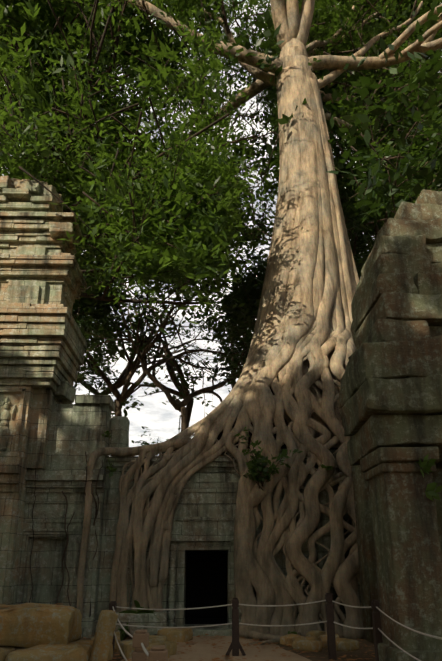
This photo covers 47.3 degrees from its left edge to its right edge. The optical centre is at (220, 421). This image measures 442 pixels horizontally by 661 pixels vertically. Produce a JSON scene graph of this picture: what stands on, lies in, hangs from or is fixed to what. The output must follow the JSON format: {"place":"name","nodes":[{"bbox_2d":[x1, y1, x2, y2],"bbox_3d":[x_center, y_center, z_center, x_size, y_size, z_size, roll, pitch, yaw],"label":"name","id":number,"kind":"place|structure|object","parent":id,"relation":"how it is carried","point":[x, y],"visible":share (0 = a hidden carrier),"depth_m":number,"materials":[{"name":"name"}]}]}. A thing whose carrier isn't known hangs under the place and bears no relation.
{"place":"outdoors","nodes":[
{"label":"outdoors","id":0,"kind":"place"},
{"bbox_2d":[0,0,275,407],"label":"tree","id":1,"kind":"object","parent":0,"point":[216,215],"depth_m":17.02,"materials":[{"name":"green plant"}]},
{"bbox_2d":[132,629,167,660],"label":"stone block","id":2,"kind":"object","parent":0,"point":[156,652],"visible":0.96,"depth_m":5.04,"materials":[{"name":"brown stone"}]},
{"bbox_2d":[88,121,276,445],"label":"sky","id":3,"kind":"structure","parent":0,"point":[152,121],"materials":[{"name":"white"}]},
{"bbox_2d":[121,636,311,660],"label":"ground","id":4,"kind":"structure","parent":0,"point":[200,649],"depth_m":9.95,"materials":[{"name":"brown soil"}]},
{"bbox_2d":[1,0,438,454],"bbox_3d":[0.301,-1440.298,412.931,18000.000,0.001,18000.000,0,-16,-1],"label":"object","id":5,"kind":"structure","parent":0,"point":[154,420],"depth_m":4055.20,"materials":[{"name":"white"}]},
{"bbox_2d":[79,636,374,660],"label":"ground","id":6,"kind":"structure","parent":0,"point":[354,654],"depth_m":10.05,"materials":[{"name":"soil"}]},
{"bbox_2d":[0,176,86,604],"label":"tower","id":7,"kind":"structure","parent":6,"relation":"on","point":[43,344],"depth_m":13.81,"materials":[{"name":"stone"}]},
{"bbox_2d":[13,395,129,637],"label":"wall","id":8,"kind":"structure","parent":6,"relation":"on","point":[80,426],"depth_m":13.32,"materials":[{"name":"stone"}]},
{"bbox_2d":[29,451,102,617],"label":"wall vines","id":9,"kind":"object","parent":8,"relation":"attached to","point":[96,514],"depth_m":13.08,"materials":[{"name":"brown plant"}]},
{"bbox_2d":[0,603,358,660],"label":"fallen blocks","id":10,"kind":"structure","parent":6,"relation":"on","point":[32,632],"depth_m":8.27,"materials":[{"name":"stone"}]},
{"bbox_2d":[0,455,374,660],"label":"dry fallen leaves","id":11,"kind":"object","parent":6,"relation":"on","point":[216,658],"visible":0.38,"depth_m":9.99,"materials":[{"name":"brown plant"}]},
{"bbox_2d":[94,449,360,635],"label":"gallery wall","id":12,"kind":"structure","parent":6,"relation":"on","point":[204,518],"depth_m":13.53,"materials":[{"name":"grey stone"}]},
{"bbox_2d":[119,610,136,612],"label":"stone block","id":13,"kind":"structure","parent":12,"relation":"attached to","point":[129,611],"depth_m":12.31,"materials":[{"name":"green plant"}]},
{"bbox_2d":[134,600,139,610],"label":"plant","id":14,"kind":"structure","parent":12,"relation":"attached to","point":[136,603],"depth_m":12.36,"materials":[{"name":"green plant"}]},
{"bbox_2d":[77,46,363,644],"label":"fig tree roots","id":15,"kind":"object","parent":12,"relation":"on","point":[301,348],"visible":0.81,"depth_m":14.00,"materials":[{"name":"brown plant"}]},
{"bbox_2d":[5,0,441,384],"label":"fig tree","id":16,"kind":"object","parent":15,"relation":"attached to","point":[322,13],"depth_m":23.03,"materials":[{"name":"green plant"}]},
{"bbox_2d":[158,387,337,455],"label":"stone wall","id":17,"kind":"structure","parent":12,"relation":"on","point":[249,439],"depth_m":14.67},
{"bbox_2d":[109,593,382,660],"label":"fence posts","id":18,"kind":"object","parent":6,"relation":"on","point":[235,646],"visible":0.83,"depth_m":9.55,"materials":[{"name":"brown wood"}]},
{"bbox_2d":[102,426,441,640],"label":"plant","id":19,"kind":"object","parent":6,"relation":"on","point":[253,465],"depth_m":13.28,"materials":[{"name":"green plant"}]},
{"bbox_2d":[339,189,441,660],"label":"tower","id":20,"kind":"structure","parent":6,"relation":"on","point":[390,402],"depth_m":9.04,"materials":[{"name":"stone"}]},
{"bbox_2d":[72,0,441,455],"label":"tree","id":21,"kind":"object","parent":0,"point":[99,314],"depth_m":28.46,"materials":[{"name":"green plant"}]},
{"bbox_2d":[112,600,441,660],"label":"fence ropes","id":22,"kind":"object","parent":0,"point":[147,653],"visible":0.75,"depth_m":9.63,"materials":[{"name":"grey fabric"}]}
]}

